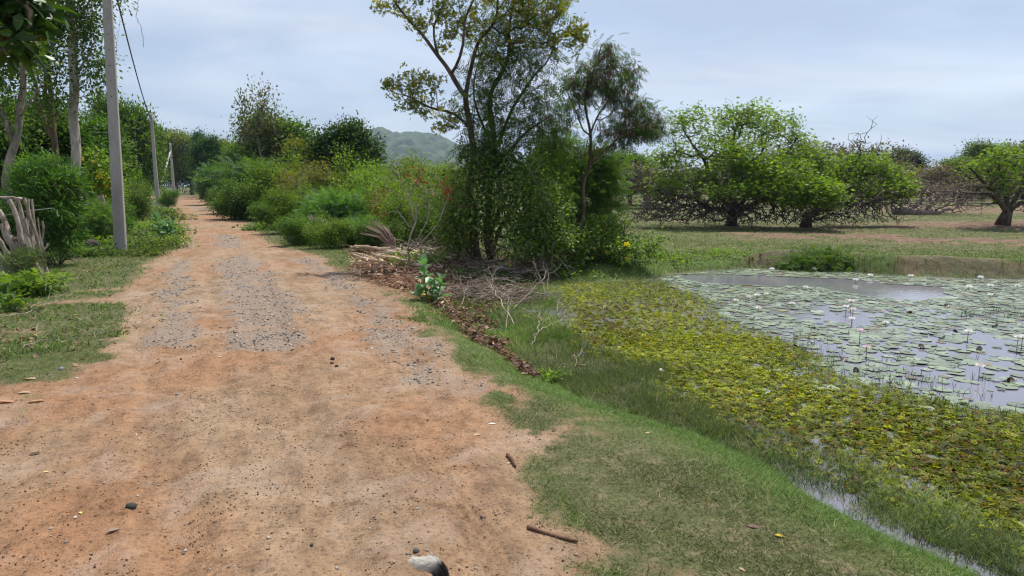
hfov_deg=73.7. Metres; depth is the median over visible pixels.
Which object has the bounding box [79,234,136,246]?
weed clump
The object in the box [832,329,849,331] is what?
lily pad
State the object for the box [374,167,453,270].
red tipped shrub
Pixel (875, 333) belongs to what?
lily pad
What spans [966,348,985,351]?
lily pad
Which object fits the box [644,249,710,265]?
weed clump
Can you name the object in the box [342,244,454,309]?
wood chips
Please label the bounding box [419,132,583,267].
vine thicket
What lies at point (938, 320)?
lily pad
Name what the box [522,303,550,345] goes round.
dead branch
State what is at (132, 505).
stone
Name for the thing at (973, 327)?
lily pad
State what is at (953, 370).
lily pad
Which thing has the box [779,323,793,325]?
lily pad
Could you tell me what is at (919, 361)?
lily pad
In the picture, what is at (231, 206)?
leafy bush
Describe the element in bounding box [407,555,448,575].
rock
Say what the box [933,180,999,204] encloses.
grey thorn tree
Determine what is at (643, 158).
broadleaf tree
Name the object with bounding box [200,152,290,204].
feathery bush
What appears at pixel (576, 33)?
open crowned tree
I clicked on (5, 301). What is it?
leafy plant
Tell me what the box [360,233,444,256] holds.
brushwood
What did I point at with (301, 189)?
feathery bush
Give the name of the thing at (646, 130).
pod tree
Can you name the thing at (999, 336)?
lily pad
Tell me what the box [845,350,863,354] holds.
lily pad
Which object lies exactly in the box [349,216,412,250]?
leafy bush
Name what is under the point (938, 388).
lily pad
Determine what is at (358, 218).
feathery bush
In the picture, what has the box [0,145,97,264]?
long leaved shrub
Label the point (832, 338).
lily pad
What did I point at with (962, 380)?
lily pad
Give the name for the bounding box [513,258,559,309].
dead branch
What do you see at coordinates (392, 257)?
log
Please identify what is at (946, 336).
lily pad
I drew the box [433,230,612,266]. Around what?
brushwood
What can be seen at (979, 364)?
water lily
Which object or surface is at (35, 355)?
verge leaf litter
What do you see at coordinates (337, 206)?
feathery bush
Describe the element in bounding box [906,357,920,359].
lily pad
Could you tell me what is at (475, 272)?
weed clump
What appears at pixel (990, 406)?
lily pad
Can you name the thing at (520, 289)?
brushwood
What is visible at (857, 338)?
lily pad
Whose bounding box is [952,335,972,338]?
lily pad
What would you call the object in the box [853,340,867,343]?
lily pad
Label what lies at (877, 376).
lily pad
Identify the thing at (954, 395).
lily pad
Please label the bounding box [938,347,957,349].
lily pad
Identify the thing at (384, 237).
brushwood
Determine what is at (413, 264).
log
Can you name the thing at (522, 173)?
broadleaf tree
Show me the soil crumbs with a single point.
(308, 484)
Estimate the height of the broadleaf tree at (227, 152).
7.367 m
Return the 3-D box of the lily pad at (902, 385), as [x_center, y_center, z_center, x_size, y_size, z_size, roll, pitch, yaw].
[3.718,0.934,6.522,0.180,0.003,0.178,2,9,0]
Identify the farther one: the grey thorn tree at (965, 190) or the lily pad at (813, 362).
the grey thorn tree at (965, 190)
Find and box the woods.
[49,136,1023,197]
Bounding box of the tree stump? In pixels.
[308,214,330,242]
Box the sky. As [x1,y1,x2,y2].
[0,0,1023,185]
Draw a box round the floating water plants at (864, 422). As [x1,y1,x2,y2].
[517,279,1023,559]
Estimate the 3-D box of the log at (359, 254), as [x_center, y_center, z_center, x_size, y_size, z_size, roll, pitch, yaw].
[-3.061,-0.675,15.388,0.112,0.129,1.438,-8,12,-44]
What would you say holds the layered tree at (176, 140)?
on the ground at (990, 268)
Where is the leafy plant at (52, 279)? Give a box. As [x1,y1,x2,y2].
[0,267,76,294]
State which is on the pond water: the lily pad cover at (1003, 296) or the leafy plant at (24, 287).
the lily pad cover at (1003, 296)
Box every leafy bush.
[0,190,40,251]
[110,202,141,232]
[124,182,158,220]
[156,186,181,206]
[200,174,269,219]
[204,188,222,206]
[246,198,286,226]
[270,211,324,245]
[314,165,373,192]
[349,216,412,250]
[409,206,480,247]
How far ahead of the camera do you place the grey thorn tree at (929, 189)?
63.60 m
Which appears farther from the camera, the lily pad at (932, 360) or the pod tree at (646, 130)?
the pod tree at (646, 130)
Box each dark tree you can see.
[0,89,123,204]
[182,127,205,183]
[184,129,230,185]
[294,107,393,181]
[880,144,934,171]
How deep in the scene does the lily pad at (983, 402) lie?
6.01 m
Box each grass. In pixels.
[450,264,1023,575]
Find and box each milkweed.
[148,211,177,240]
[411,253,450,304]
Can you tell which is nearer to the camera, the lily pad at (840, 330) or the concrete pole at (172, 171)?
the lily pad at (840, 330)
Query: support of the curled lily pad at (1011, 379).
on the lily pad at (1014, 383)
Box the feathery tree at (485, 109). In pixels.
[443,0,596,255]
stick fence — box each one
[0,196,95,275]
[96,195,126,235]
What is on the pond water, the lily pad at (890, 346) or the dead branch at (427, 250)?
the lily pad at (890, 346)
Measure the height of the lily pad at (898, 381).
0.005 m
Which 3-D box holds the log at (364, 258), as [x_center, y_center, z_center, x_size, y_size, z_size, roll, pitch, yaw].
[-2.938,-0.590,14.786,0.087,0.087,0.988,-8,11,-41]
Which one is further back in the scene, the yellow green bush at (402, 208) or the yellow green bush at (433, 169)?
the yellow green bush at (433, 169)
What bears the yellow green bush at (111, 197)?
on the ground at (990, 268)
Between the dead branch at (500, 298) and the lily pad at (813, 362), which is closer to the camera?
the lily pad at (813, 362)
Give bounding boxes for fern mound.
[760,242,876,272]
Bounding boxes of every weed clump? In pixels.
[48,244,124,257]
[49,244,95,256]
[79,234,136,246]
[81,240,155,256]
[104,233,173,250]
[110,243,177,256]
[127,224,196,236]
[131,230,188,249]
[132,217,189,228]
[136,227,198,246]
[143,210,198,220]
[149,205,187,214]
[232,219,278,230]
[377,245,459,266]
[443,264,512,284]
[527,264,598,281]
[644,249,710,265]
[672,246,755,260]
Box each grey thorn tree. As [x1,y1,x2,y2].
[618,156,689,207]
[670,164,731,198]
[817,160,905,195]
[858,172,944,202]
[897,160,979,200]
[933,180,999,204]
[947,165,1023,203]
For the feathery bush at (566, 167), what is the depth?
16.02 m
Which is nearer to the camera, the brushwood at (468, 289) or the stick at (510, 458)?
the stick at (510, 458)
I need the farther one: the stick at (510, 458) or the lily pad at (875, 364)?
the lily pad at (875, 364)
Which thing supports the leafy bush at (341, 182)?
on the ground at (990, 268)
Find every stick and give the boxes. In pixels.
[506,453,515,467]
[526,525,577,541]
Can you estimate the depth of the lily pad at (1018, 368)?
7.18 m
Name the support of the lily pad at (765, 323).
on the pond water
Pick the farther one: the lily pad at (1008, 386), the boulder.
the boulder
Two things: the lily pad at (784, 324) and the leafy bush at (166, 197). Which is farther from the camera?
the leafy bush at (166, 197)
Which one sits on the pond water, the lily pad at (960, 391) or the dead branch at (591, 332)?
the lily pad at (960, 391)
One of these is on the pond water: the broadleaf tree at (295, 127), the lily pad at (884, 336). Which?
the lily pad at (884, 336)
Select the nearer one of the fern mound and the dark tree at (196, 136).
the fern mound
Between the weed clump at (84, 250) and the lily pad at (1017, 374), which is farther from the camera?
the weed clump at (84, 250)
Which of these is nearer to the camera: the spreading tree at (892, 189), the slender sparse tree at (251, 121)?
the spreading tree at (892, 189)
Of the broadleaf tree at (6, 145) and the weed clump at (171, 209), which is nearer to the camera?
the broadleaf tree at (6, 145)
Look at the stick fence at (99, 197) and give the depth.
22.29 m
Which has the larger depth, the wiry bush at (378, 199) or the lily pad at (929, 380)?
the wiry bush at (378, 199)
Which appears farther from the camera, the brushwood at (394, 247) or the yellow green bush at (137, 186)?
the yellow green bush at (137, 186)
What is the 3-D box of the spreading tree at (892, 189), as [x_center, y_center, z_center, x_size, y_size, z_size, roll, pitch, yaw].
[14.436,-4.783,28.295,6.629,4.761,5.035,0,9,0]
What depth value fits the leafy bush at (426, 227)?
17.33 m
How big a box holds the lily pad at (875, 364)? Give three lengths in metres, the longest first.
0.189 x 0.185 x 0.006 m
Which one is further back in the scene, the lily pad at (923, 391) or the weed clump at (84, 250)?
the weed clump at (84, 250)
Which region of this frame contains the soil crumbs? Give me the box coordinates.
[0,285,597,575]
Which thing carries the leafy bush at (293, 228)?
on the ground at (990, 268)
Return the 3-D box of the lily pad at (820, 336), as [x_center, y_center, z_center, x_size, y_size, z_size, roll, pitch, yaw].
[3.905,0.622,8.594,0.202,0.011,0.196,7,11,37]
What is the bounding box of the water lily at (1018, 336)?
[1013,334,1022,350]
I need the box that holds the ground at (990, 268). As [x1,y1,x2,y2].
[0,186,1023,575]
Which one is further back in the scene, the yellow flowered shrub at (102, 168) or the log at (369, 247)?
the yellow flowered shrub at (102, 168)
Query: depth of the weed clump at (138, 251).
16.18 m
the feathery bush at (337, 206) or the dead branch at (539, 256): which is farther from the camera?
the feathery bush at (337, 206)
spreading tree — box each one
[615,96,865,226]
[786,117,946,227]
[921,141,1023,225]
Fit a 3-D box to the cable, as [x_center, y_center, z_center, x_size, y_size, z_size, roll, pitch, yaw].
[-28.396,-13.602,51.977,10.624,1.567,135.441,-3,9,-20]
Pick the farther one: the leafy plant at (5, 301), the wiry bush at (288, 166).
the wiry bush at (288, 166)
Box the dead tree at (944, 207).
[891,178,982,214]
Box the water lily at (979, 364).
[974,362,985,377]
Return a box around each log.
[353,245,384,251]
[357,253,386,260]
[363,257,389,262]
[375,254,407,261]
[384,249,441,261]
[386,250,416,256]
[390,260,424,266]
[415,251,451,258]
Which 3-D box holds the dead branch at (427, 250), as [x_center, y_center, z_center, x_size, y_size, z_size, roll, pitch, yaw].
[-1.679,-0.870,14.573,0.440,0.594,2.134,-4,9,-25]
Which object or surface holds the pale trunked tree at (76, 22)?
on the ground at (990, 268)
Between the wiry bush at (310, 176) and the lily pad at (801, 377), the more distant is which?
the wiry bush at (310, 176)
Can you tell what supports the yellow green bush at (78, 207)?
on the ground at (990, 268)
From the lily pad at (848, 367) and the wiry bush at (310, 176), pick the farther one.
the wiry bush at (310, 176)
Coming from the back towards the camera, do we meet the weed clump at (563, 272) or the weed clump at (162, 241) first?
the weed clump at (162, 241)
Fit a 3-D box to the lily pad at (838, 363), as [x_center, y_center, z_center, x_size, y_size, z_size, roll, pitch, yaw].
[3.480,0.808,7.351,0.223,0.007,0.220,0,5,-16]
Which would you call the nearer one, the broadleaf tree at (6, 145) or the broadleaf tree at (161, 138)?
the broadleaf tree at (6, 145)
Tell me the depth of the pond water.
8.64 m
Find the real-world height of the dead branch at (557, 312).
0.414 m
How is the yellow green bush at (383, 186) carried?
on the ground at (990, 268)
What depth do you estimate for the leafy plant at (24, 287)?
10.05 m
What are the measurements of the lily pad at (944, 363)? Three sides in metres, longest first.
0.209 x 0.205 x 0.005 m
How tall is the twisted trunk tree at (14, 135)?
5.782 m
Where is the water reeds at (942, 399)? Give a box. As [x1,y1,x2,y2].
[779,304,1023,427]
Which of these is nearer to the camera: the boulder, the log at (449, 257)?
the log at (449, 257)
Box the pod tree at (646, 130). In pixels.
[546,32,680,244]
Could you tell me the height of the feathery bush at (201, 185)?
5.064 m
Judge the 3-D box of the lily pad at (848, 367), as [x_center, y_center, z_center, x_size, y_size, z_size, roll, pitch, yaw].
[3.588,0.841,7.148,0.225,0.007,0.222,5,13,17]
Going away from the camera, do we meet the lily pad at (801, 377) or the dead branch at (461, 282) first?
the lily pad at (801, 377)
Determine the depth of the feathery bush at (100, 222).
19.10 m
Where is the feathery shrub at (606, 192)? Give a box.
[524,127,643,248]
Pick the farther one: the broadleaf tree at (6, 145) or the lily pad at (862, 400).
the broadleaf tree at (6, 145)
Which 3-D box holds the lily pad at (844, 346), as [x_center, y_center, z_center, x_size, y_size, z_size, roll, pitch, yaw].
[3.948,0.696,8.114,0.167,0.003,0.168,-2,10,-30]
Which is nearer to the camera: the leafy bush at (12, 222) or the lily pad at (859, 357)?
the lily pad at (859, 357)
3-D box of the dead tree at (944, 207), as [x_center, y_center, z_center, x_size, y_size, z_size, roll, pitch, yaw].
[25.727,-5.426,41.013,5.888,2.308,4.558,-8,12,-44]
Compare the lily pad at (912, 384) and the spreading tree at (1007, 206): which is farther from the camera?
the spreading tree at (1007, 206)
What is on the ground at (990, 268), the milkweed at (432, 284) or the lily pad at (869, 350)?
the milkweed at (432, 284)
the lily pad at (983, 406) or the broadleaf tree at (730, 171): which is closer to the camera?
the lily pad at (983, 406)
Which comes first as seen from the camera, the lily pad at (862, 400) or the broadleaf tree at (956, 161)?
the lily pad at (862, 400)
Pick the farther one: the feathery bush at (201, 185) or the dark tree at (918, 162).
the dark tree at (918, 162)
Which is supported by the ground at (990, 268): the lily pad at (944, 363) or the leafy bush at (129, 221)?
the leafy bush at (129, 221)
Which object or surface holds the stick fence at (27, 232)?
on the ground at (990, 268)
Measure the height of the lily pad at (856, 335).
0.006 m
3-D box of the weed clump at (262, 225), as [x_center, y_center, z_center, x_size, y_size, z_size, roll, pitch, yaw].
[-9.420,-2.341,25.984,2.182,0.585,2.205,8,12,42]
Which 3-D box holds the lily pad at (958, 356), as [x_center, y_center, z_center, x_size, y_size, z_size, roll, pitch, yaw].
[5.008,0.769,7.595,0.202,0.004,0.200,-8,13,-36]
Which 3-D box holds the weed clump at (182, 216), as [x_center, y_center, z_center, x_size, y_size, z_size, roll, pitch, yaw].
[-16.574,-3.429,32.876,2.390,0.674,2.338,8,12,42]
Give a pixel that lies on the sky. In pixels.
(935, 76)
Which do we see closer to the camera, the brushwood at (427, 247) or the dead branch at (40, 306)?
the dead branch at (40, 306)
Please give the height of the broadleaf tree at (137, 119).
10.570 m
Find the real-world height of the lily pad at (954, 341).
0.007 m
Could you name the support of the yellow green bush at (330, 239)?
on the ground at (990, 268)
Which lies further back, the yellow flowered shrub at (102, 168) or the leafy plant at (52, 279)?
the yellow flowered shrub at (102, 168)
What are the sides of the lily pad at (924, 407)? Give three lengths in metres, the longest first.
0.203 x 0.199 x 0.007 m
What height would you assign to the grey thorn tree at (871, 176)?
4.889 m
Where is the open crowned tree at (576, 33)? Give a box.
[369,0,595,260]
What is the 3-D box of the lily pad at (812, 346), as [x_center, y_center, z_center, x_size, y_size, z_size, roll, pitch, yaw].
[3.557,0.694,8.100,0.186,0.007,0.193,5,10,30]
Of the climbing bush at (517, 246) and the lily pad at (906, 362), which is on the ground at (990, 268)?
the climbing bush at (517, 246)
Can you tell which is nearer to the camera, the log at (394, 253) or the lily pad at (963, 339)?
the lily pad at (963, 339)
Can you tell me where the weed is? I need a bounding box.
[535,365,576,381]
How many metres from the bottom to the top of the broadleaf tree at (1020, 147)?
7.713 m
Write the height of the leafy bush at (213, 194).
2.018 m
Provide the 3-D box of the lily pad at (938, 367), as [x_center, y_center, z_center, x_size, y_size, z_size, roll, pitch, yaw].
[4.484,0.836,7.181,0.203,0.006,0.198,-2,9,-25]
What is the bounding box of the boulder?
[83,239,99,249]
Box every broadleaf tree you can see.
[0,87,60,202]
[78,105,149,185]
[79,79,170,192]
[128,114,172,202]
[164,151,193,194]
[214,138,250,169]
[221,103,319,170]
[276,130,332,170]
[510,155,532,190]
[599,147,668,204]
[701,160,765,193]
[931,155,995,197]
[954,138,1013,198]
[987,141,1023,198]
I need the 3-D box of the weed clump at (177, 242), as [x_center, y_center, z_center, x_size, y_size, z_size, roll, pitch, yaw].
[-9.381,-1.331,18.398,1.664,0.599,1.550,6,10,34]
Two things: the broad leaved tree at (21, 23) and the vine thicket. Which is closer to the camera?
the broad leaved tree at (21, 23)
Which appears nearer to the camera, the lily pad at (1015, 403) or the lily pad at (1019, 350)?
the lily pad at (1015, 403)
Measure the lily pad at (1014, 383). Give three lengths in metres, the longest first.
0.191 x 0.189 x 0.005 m
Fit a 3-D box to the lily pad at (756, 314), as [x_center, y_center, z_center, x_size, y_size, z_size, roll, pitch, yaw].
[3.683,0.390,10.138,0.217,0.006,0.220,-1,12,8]
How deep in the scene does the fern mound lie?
15.42 m
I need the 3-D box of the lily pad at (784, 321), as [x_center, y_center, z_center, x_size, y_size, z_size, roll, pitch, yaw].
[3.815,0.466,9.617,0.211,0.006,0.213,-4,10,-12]
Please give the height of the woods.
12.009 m
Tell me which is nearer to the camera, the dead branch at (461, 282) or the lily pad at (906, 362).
the lily pad at (906, 362)
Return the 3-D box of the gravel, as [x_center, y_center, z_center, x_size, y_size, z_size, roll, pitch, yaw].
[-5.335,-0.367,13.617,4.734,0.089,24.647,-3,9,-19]
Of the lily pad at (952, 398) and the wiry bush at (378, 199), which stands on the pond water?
the lily pad at (952, 398)
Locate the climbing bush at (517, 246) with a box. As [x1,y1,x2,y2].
[484,143,591,273]
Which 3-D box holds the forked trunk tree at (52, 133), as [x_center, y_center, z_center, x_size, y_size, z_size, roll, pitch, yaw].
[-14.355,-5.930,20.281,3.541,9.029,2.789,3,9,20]
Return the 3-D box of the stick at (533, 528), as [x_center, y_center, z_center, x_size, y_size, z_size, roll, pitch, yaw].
[0.190,1.172,3.250,0.269,0.028,0.022,5,10,31]
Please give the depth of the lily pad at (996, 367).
7.19 m
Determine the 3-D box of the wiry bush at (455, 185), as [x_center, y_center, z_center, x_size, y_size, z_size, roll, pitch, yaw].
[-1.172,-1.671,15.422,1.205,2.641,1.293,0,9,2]
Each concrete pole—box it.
[102,0,126,253]
[150,113,159,205]
[159,143,174,193]
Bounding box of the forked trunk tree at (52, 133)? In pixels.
[2,1,89,162]
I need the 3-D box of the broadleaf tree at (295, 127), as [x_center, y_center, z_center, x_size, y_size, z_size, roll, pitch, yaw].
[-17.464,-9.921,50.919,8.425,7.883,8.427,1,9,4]
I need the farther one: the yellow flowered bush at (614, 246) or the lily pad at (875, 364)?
the yellow flowered bush at (614, 246)
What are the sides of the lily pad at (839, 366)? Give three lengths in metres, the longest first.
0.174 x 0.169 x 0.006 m
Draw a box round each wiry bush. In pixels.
[0,244,50,277]
[263,153,348,197]
[273,155,308,180]
[361,147,447,207]
[361,183,416,233]
[399,181,447,246]
[409,161,483,230]
[433,161,479,257]
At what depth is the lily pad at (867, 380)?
6.69 m
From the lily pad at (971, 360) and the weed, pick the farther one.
the lily pad at (971, 360)
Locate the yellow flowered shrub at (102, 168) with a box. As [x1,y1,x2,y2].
[66,140,134,203]
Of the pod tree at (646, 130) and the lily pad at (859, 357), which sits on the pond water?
the lily pad at (859, 357)
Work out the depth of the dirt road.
4.38 m
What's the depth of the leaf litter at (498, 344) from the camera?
10.00 m
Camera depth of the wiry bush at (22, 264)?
12.23 m
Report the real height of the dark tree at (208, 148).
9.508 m
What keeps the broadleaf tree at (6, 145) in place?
on the ground at (990, 268)
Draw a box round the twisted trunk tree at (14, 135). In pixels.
[0,32,69,242]
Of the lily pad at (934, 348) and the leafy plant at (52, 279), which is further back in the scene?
the leafy plant at (52, 279)
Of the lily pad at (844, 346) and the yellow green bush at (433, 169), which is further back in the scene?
the yellow green bush at (433, 169)
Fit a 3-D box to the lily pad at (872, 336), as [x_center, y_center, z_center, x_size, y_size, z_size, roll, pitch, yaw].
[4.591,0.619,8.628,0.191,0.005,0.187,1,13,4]
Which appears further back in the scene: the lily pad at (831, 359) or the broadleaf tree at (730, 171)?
the broadleaf tree at (730, 171)
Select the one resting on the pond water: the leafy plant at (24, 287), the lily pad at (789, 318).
the lily pad at (789, 318)
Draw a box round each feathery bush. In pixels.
[72,195,127,244]
[189,159,233,204]
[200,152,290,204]
[287,184,379,237]
[290,182,343,214]
[338,212,371,246]
[520,114,585,256]
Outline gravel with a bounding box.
[6,233,603,575]
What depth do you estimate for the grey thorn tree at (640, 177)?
50.82 m
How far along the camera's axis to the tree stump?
20.20 m
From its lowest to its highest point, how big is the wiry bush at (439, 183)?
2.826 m
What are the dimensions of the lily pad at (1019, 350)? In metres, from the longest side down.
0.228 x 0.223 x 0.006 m
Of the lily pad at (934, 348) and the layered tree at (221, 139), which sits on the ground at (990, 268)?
the layered tree at (221, 139)
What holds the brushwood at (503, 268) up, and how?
on the ground at (990, 268)
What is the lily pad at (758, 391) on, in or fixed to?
on the pond water
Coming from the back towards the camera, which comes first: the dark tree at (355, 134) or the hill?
the hill
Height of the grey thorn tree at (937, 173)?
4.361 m
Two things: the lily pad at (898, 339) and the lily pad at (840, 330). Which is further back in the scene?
the lily pad at (840, 330)
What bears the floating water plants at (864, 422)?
on the pond water
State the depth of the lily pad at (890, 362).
7.35 m
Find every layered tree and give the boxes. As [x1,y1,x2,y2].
[157,122,193,190]
[190,130,234,163]
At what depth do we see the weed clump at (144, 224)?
26.68 m
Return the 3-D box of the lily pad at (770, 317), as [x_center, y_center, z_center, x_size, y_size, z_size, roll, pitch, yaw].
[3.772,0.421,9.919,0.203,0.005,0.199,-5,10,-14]
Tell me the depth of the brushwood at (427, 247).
15.28 m
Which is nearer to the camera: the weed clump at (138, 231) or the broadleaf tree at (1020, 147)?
the weed clump at (138, 231)
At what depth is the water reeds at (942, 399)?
6.86 m
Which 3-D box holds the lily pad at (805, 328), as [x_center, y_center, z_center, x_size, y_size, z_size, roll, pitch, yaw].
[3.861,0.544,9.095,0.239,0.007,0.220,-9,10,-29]
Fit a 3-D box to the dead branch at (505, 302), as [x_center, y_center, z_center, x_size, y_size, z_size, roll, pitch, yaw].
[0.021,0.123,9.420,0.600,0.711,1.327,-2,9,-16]
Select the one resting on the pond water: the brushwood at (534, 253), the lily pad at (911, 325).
the lily pad at (911, 325)
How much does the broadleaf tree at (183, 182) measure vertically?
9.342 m
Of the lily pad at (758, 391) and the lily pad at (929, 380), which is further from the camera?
the lily pad at (929, 380)
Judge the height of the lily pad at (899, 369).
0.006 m
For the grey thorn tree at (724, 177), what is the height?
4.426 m
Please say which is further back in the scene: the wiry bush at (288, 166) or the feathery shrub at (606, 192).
the wiry bush at (288, 166)
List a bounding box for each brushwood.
[352,230,516,263]
[359,221,395,247]
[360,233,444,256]
[426,267,550,303]
[427,241,587,284]
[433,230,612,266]
[449,275,565,306]
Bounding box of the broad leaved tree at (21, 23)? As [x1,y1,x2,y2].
[0,0,78,92]
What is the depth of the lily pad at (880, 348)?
8.02 m
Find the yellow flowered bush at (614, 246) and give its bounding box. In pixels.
[556,207,678,277]
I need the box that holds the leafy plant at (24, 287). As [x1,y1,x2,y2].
[0,271,52,301]
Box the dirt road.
[0,196,591,575]
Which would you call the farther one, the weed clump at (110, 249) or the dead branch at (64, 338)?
the weed clump at (110, 249)
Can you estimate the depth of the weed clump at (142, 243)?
17.13 m
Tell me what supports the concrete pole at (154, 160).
on the ground at (990, 268)
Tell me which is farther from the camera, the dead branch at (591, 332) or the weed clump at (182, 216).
the weed clump at (182, 216)
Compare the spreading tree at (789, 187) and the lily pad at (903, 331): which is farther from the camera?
the spreading tree at (789, 187)
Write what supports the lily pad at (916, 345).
on the pond water
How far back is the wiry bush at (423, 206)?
18.23 m
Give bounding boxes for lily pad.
[739,386,769,395]
[752,312,766,315]
[761,322,775,324]
[764,315,778,318]
[775,319,790,322]
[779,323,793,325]
[782,317,796,319]
[784,373,814,380]
[793,327,809,329]
[795,329,811,332]
[797,302,811,304]
[804,345,819,348]
[810,361,832,365]
[810,385,841,394]
[814,335,829,339]
[819,357,835,360]
[824,337,841,340]
[825,361,846,364]
[830,365,845,369]
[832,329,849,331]
[838,345,852,347]
[843,365,865,370]
[843,396,872,404]
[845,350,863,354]
[845,358,861,361]
[848,355,864,358]
[849,334,866,337]
[850,337,866,340]
[851,346,869,349]
[851,378,874,383]
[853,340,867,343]
[862,349,876,351]
[866,362,884,366]
[867,335,882,338]
[868,331,882,334]
[868,374,883,377]
[872,347,887,349]
[876,334,891,337]
[879,328,894,330]
[880,345,897,347]
[882,361,899,364]
[886,366,908,371]
[887,379,904,383]
[888,337,908,340]
[891,330,909,333]
[891,383,911,388]
[894,334,909,337]
[900,361,916,365]
[904,381,915,386]
[905,324,921,326]
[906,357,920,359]
[908,360,927,363]
[909,404,934,410]
[911,344,930,347]
[913,338,931,340]
[917,377,933,381]
[922,390,936,393]
[925,358,944,361]
[927,319,944,321]
[927,365,949,369]
[928,347,946,349]
[930,419,959,426]
[932,386,951,391]
[933,333,952,337]
[935,361,956,367]
[936,324,949,326]
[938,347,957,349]
[941,393,961,397]
[944,369,960,371]
[944,396,968,402]
[946,339,962,342]
[949,337,968,340]
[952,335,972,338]
[952,354,972,358]
[953,377,972,382]
[954,389,969,392]
[963,326,980,328]
[963,359,980,363]
[964,402,989,408]
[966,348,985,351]
[975,401,992,404]
[981,327,996,330]
[984,331,1002,334]
[984,365,1007,369]
[988,405,1009,410]
[993,335,1010,338]
[995,383,1018,388]
[997,357,1012,359]
[1000,406,1023,413]
[1002,382,1023,385]
[1006,402,1023,406]
[1007,377,1014,381]
[1008,348,1023,351]
[1009,366,1023,369]
[1010,373,1023,376]
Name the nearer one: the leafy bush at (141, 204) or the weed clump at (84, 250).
the weed clump at (84, 250)
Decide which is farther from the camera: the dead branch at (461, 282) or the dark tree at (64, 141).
the dark tree at (64, 141)
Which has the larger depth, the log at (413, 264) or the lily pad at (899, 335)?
the log at (413, 264)
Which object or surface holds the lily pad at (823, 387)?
on the pond water
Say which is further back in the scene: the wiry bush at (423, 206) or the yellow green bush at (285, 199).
the yellow green bush at (285, 199)
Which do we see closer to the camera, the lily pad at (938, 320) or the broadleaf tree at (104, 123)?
the lily pad at (938, 320)
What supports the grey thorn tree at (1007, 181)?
on the ground at (990, 268)
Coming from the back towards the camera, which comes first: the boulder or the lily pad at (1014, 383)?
the boulder
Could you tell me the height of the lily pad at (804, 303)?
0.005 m
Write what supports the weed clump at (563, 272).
on the ground at (990, 268)
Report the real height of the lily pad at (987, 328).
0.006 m
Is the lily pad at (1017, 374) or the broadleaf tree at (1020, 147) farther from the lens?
the broadleaf tree at (1020, 147)
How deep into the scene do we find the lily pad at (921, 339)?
8.51 m
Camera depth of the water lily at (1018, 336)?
7.84 m
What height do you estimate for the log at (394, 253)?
0.112 m
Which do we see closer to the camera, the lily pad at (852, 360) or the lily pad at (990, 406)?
the lily pad at (990, 406)
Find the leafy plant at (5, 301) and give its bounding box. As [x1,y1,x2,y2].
[0,286,48,312]
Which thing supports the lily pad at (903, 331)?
on the pond water
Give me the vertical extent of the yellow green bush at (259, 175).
4.406 m
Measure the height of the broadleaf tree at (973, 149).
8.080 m
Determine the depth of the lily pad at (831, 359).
7.51 m
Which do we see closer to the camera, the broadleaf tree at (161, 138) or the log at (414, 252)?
the log at (414, 252)
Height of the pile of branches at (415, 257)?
0.476 m
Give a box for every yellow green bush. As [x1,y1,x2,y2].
[63,192,96,240]
[82,165,135,215]
[125,164,154,196]
[236,137,319,220]
[258,174,315,233]
[300,210,354,248]
[323,142,392,208]
[323,159,418,216]
[360,176,434,244]
[384,144,457,212]
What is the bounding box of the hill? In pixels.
[363,127,526,186]
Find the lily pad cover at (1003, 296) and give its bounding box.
[662,269,1023,413]
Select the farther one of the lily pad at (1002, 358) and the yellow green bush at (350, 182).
the yellow green bush at (350, 182)
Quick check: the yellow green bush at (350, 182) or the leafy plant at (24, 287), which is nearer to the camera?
the leafy plant at (24, 287)
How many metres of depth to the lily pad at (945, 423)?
5.52 m
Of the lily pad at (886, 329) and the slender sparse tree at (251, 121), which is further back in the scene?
the slender sparse tree at (251, 121)
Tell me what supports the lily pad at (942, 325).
on the pond water
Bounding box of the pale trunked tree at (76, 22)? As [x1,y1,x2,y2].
[14,0,138,198]
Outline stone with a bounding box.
[125,502,137,508]
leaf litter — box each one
[0,269,175,395]
[347,252,555,375]
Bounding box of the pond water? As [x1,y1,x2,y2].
[482,268,1023,575]
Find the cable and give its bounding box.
[117,1,155,128]
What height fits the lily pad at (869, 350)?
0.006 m
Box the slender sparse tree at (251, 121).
[220,71,296,161]
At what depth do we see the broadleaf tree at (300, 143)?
44.45 m
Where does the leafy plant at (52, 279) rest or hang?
on the ground at (990, 268)
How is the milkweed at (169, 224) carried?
on the ground at (990, 268)
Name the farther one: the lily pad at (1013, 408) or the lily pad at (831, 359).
the lily pad at (831, 359)
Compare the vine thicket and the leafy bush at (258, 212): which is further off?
the leafy bush at (258, 212)
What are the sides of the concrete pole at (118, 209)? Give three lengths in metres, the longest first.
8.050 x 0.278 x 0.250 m
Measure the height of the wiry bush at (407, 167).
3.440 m
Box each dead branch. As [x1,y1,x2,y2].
[0,255,84,317]
[22,307,128,348]
[413,235,441,265]
[450,269,467,303]
[481,272,522,331]
[482,254,515,325]
[505,221,548,283]
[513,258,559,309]
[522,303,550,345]
[533,297,582,335]
[565,288,634,367]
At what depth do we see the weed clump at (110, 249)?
16.38 m

